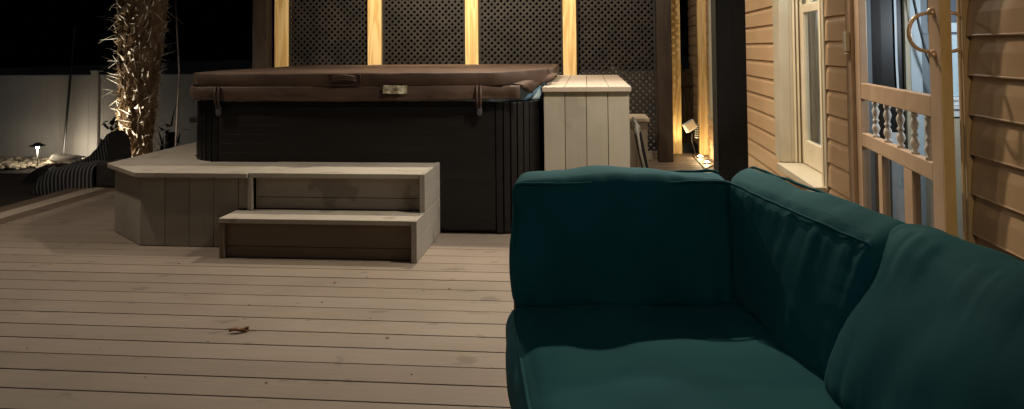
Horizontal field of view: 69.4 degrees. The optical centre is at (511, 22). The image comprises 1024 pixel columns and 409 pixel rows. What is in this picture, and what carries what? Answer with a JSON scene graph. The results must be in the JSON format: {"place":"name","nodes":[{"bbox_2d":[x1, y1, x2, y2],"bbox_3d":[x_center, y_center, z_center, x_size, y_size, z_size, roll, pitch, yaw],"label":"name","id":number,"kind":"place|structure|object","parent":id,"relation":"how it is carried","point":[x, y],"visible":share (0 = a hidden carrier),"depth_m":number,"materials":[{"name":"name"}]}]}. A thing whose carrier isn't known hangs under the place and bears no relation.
{"place":"outdoors","nodes":[
{"label":"outdoors","id":0,"kind":"place"},
{"bbox_2d":[0,173,42,206],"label":"patio","id":1,"kind":"structure","parent":0,"point":[14,188],"depth_m":6.52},
{"bbox_2d":[22,163,67,181],"bbox_3d":[-4.207,1.389,7.028,0.660,0.190,0.390,-1,-2,6],"label":"furniture cover","id":2,"kind":"object","parent":1,"relation":"on","point":[35,175],"visible":0.26,"depth_m":6.88,"materials":[{"name":"grey fabric"}]},
{"bbox_2d":[31,160,105,194],"bbox_3d":[-3.780,1.328,6.401,0.562,0.254,0.349,-1,-2,6],"label":"striped roll","id":3,"kind":"object","parent":1,"relation":"on","point":[77,175],"visible":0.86,"depth_m":6.24,"materials":[{"name":"black fabric"}]},
{"bbox_2d":[80,130,131,161],"bbox_3d":[-3.806,1.231,6.820,0.456,0.478,0.369,-1,-2,6],"label":"lounge chair","id":4,"kind":"object","parent":1,"relation":"on","point":[113,145],"visible":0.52,"depth_m":6.72,"materials":[{"name":"black fabric"}]},
{"bbox_2d":[0,156,85,169],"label":"gravel","id":5,"kind":"structure","parent":0,"point":[17,162],"depth_m":9.92,"materials":[{"name":"beige gravel"}]},
{"bbox_2d":[49,153,83,162],"bbox_3d":[-5.936,1.814,9.843,0.388,0.139,0.236,0,-2,-3],"label":"flat stone","id":6,"kind":"object","parent":5,"relation":"on","point":[62,158],"visible":0.81,"depth_m":9.74,"materials":[{"name":"grey stone"}]},
{"bbox_2d":[62,26,75,153],"bbox_3d":[-6.053,1.000,10.101,0.172,1.902,0.032,0,-2,-6],"label":"garden stake","id":7,"kind":"object","parent":5,"relation":"on","point":[69,89],"visible":0.79,"depth_m":10.10,"materials":[{"name":"black metal"}]},
{"bbox_2d":[0,56,688,172],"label":"ground","id":8,"kind":"structure","parent":0,"point":[193,67],"depth_m":70.77,"materials":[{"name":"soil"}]},
{"bbox_2d":[29,142,45,165],"bbox_3d":[-6.207,1.742,9.672,0.200,0.350,0.200,-1,-2,6],"label":"path lamp","id":9,"kind":"object","parent":8,"relation":"on","point":[37,145],"visible":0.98,"depth_m":9.65,"materials":[{"name":"grey metal"}]},
{"bbox_2d":[68,159,82,163],"bbox_3d":[-5.658,1.829,9.614,0.243,0.114,0.174,-1,-2,22],"label":"flat stone","id":10,"kind":"object","parent":8,"relation":"on","point":[75,161],"visible":0.24,"depth_m":9.53,"materials":[{"name":"grey stone"}]},
{"bbox_2d":[100,116,119,141],"bbox_3d":[-4.697,1.496,8.857,0.416,0.757,0.509,1,-3,-37],"label":"leafy shrub","id":11,"kind":"object","parent":8,"relation":"on","point":[113,121],"visible":0.09,"depth_m":8.80,"materials":[{"name":"green plant"}]},
{"bbox_2d":[96,0,182,156],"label":"palm tree","id":12,"kind":"object","parent":8,"relation":"on","point":[141,25],"visible":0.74,"depth_m":7.56,"materials":[{"name":"brown plant"}]},
{"bbox_2d":[154,106,188,150],"bbox_3d":[-4.387,1.466,9.515,0.528,0.858,0.470,-2,-2,37],"label":"spiky plant","id":13,"kind":"object","parent":8,"relation":"on","point":[169,139],"visible":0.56,"depth_m":9.53,"materials":[{"name":"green plant"}]},
{"bbox_2d":[175,0,179,146],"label":"support pole","id":14,"kind":"object","parent":8,"relation":"on","point":[178,73],"visible":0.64,"depth_m":8.30,"materials":[{"name":"black metal"}]},
{"bbox_2d":[0,67,691,157],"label":"vinyl fence","id":15,"kind":"object","parent":8,"relation":"on","point":[32,109],"visible":0.2,"depth_m":10.49,"materials":[{"name":"white plastic"}]},
{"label":"deck substructure","id":16,"kind":"structure","parent":8,"relation":"on","visible":0},
{"bbox_2d":[0,188,85,212],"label":"deck border","id":17,"kind":"object","parent":16,"relation":"on","point":[33,200],"depth_m":5.75,"materials":[{"name":"wood"}]},
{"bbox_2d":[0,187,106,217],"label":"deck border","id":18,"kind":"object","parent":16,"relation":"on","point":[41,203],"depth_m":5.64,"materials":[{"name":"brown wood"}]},
{"bbox_2d":[96,158,126,186],"bbox_3d":[-3.328,1.290,6.368,0.335,0.202,0.320,-1,-2,6],"label":"dark box","id":19,"kind":"object","parent":18,"relation":"on","point":[105,176],"visible":0.34,"depth_m":6.22,"materials":[{"name":"grey fabric"}]},
{"bbox_2d":[0,187,114,224],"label":"deck border","id":20,"kind":"object","parent":16,"relation":"on","point":[49,206],"depth_m":5.52,"materials":[{"name":"brown wood"}]},
{"bbox_2d":[0,153,713,408],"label":"deck","id":21,"kind":"structure","parent":16,"relation":"on","point":[95,311],"depth_m":3.10,"materials":[{"name":"brown wood"}]},
{"bbox_2d":[107,142,276,246],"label":"corner platform","id":22,"kind":"structure","parent":21,"relation":"on","point":[182,195],"depth_m":4.34,"materials":[{"name":"wood"}]},
{"bbox_2d":[229,326,249,331],"bbox_3d":[-1.093,1.244,3.004,0.107,0.025,0.032,0,-2,-13],"label":"dry leaf","id":23,"kind":"object","parent":21,"relation":"on","point":[245,329],"visible":1,"depth_m":3.00,"materials":[{"name":"brown plant"}]},
{"bbox_2d":[5,259,491,382],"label":"debris specks","id":24,"kind":"object","parent":21,"relation":"on","point":[321,301],"visible":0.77,"depth_m":3.35,"materials":[{"name":"brown plant"}]},
{"bbox_2d":[252,0,272,68],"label":"corner post","id":25,"kind":"object","parent":21,"relation":"on","point":[262,48],"visible":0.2,"depth_m":7.78,"materials":[{"name":"brown wood"}]},
{"bbox_2d":[274,0,291,66],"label":"pine post","id":26,"kind":"object","parent":21,"relation":"on","point":[281,55],"visible":0.2,"depth_m":7.85,"materials":[{"name":"beige wood"}]},
{"bbox_2d":[219,162,439,262],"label":"tub steps","id":27,"kind":"structure","parent":21,"relation":"on","point":[361,210],"depth_m":4.18,"materials":[{"name":"wood"}]},
{"bbox_2d":[189,80,549,232],"bbox_3d":[-0.960,0.893,5.752,2.510,0.895,2.210,-1,-2,6],"label":"hot tub","id":28,"kind":"object","parent":21,"relation":"on","point":[490,155],"visible":0.5,"depth_m":4.63,"materials":[{"name":"black plastic"}]},
{"bbox_2d":[189,64,558,115],"bbox_3d":[-0.859,0.481,5.734,2.478,0.284,2.294,-1,-2,6],"label":"tub cover","id":29,"kind":"object","parent":28,"relation":"on","point":[353,83],"visible":0.99,"depth_m":4.65,"materials":[{"name":"brown leather"}]},
{"bbox_2d":[368,0,381,64],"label":"pine post","id":30,"kind":"object","parent":21,"relation":"on","point":[374,32],"visible":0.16,"depth_m":7.75,"materials":[{"name":"beige wood"}]},
{"bbox_2d":[465,0,478,64],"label":"pine post","id":31,"kind":"object","parent":21,"relation":"on","point":[471,31],"visible":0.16,"depth_m":7.64,"materials":[{"name":"beige wood"}]},
{"bbox_2d":[563,0,576,74],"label":"pine post","id":32,"kind":"object","parent":21,"relation":"on","point":[569,42],"visible":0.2,"depth_m":7.54,"materials":[{"name":"beige wood"}]},
{"bbox_2d":[542,75,630,170],"bbox_3d":[0.575,0.883,5.645,0.557,0.891,2.038,-1,-2,6],"label":"board cabinet","id":33,"kind":"object","parent":21,"relation":"on","point":[586,120],"visible":0.62,"depth_m":4.66,"materials":[{"name":"painted wood"}]},
{"bbox_2d":[629,114,649,167],"bbox_3d":[1.166,1.131,7.032,0.247,0.481,0.505,-1,-2,6],"label":"board box","id":34,"kind":"object","parent":21,"relation":"on","point":[642,120],"visible":0.43,"depth_m":6.80,"materials":[{"name":"beige wood"}]},
{"bbox_2d":[631,117,648,167],"bbox_3d":[1.127,1.095,6.461,0.134,0.501,0.472,-1,-2,6],"label":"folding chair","id":35,"kind":"object","parent":21,"relation":"on","point":[635,126],"visible":0.68,"depth_m":6.25,"materials":[{"name":"grey metal"}]},
{"bbox_2d":[648,151,651,159],"bbox_3d":[-0.544,1.366,7.672,3.940,0.088,0.040,-1,-2,6],"label":"base board","id":36,"kind":"object","parent":21,"relation":"on","point":[649,155],"visible":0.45,"depth_m":7.46,"materials":[{"name":"brown wood"}]},
{"bbox_2d":[289,0,367,65],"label":"lattice panel","id":37,"kind":"object","parent":36,"relation":"on","point":[291,32],"visible":0.35,"depth_m":7.86,"materials":[{"name":"brown wood"}]},
{"bbox_2d":[382,0,464,64],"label":"lattice panel","id":38,"kind":"object","parent":36,"relation":"on","point":[385,25],"visible":0.31,"depth_m":7.75,"materials":[{"name":"brown wood"}]},
{"bbox_2d":[479,0,562,74],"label":"lattice panel","id":39,"kind":"object","parent":36,"relation":"on","point":[481,30],"visible":0.4,"depth_m":7.65,"materials":[{"name":"brown wood"}]},
{"bbox_2d":[576,0,656,150],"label":"lattice panel","id":40,"kind":"object","parent":36,"relation":"on","point":[653,64],"visible":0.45,"depth_m":7.54,"materials":[{"name":"brown wood"}]},
{"bbox_2d":[655,0,673,161],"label":"corner post","id":41,"kind":"object","parent":21,"relation":"on","point":[664,90],"visible":1,"depth_m":7.34,"materials":[{"name":"brown wood"}]},
{"bbox_2d":[671,0,681,153],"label":"pine post","id":42,"kind":"object","parent":21,"relation":"on","point":[676,78],"visible":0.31,"depth_m":7.94,"materials":[{"name":"beige wood"}]},
{"bbox_2d":[696,0,708,154],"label":"pine post","id":43,"kind":"object","parent":21,"relation":"on","point":[702,68],"visible":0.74,"depth_m":7.79,"materials":[{"name":"beige wood"}]},
{"bbox_2d":[682,119,699,154],"bbox_3d":[1.871,1.197,7.721,0.181,0.383,0.087,0,-2,-18],"label":"flood light","id":44,"kind":"object","parent":43,"relation":"attached to","point":[690,125],"visible":1,"depth_m":7.70,"materials":[{"name":"white paint"}]},
{"bbox_2d":[693,155,713,168],"bbox_3d":[1.906,1.371,7.298,0.140,0.006,0.870,-1,-2,6],"label":"timber strip","id":45,"kind":"object","parent":21,"relation":"on","point":[702,160],"visible":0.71,"depth_m":7.32,"materials":[{"name":"beige wood"}]},
{"bbox_2d":[711,0,748,181],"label":"pavilion post","id":46,"kind":"object","parent":21,"relation":"on","point":[729,88],"visible":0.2,"depth_m":3.53,"materials":[{"name":"brown wood"}]},
{"bbox_2d":[506,165,1023,408],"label":"sectional sofa","id":47,"kind":"object","parent":21,"relation":"on","point":[752,287],"visible":1,"depth_m":1.61,"materials":[{"name":"teal fabric"}]},
{"bbox_2d":[0,0,688,67],"label":"sky","id":48,"kind":"structure","parent":0,"point":[33,33],"materials":[{"name":"black"}]},
{"bbox_2d":[687,0,1023,260],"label":"house","id":49,"kind":"structure","parent":0,"point":[909,111],"depth_m":3.21,"materials":[{"name":"beige wood"}]},
{"bbox_2d":[680,54,694,142],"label":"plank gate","id":50,"kind":"structure","parent":49,"relation":"attached to","point":[687,84],"depth_m":9.00,"materials":[{"name":"brown wood"}]},
{"bbox_2d":[707,0,712,121],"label":"downspout","id":51,"kind":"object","parent":49,"relation":"in","point":[710,117],"depth_m":7.37,"materials":[{"name":"plastic"}]},
{"bbox_2d":[772,0,898,192],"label":"window","id":52,"kind":"structure","parent":49,"relation":"in","point":[793,143],"depth_m":4.42,"materials":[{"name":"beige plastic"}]},
{"bbox_2d":[854,0,961,236],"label":"screen door","id":53,"kind":"structure","parent":49,"relation":"in","point":[937,107],"depth_m":2.49,"materials":[{"name":"beige paint"}]}
]}

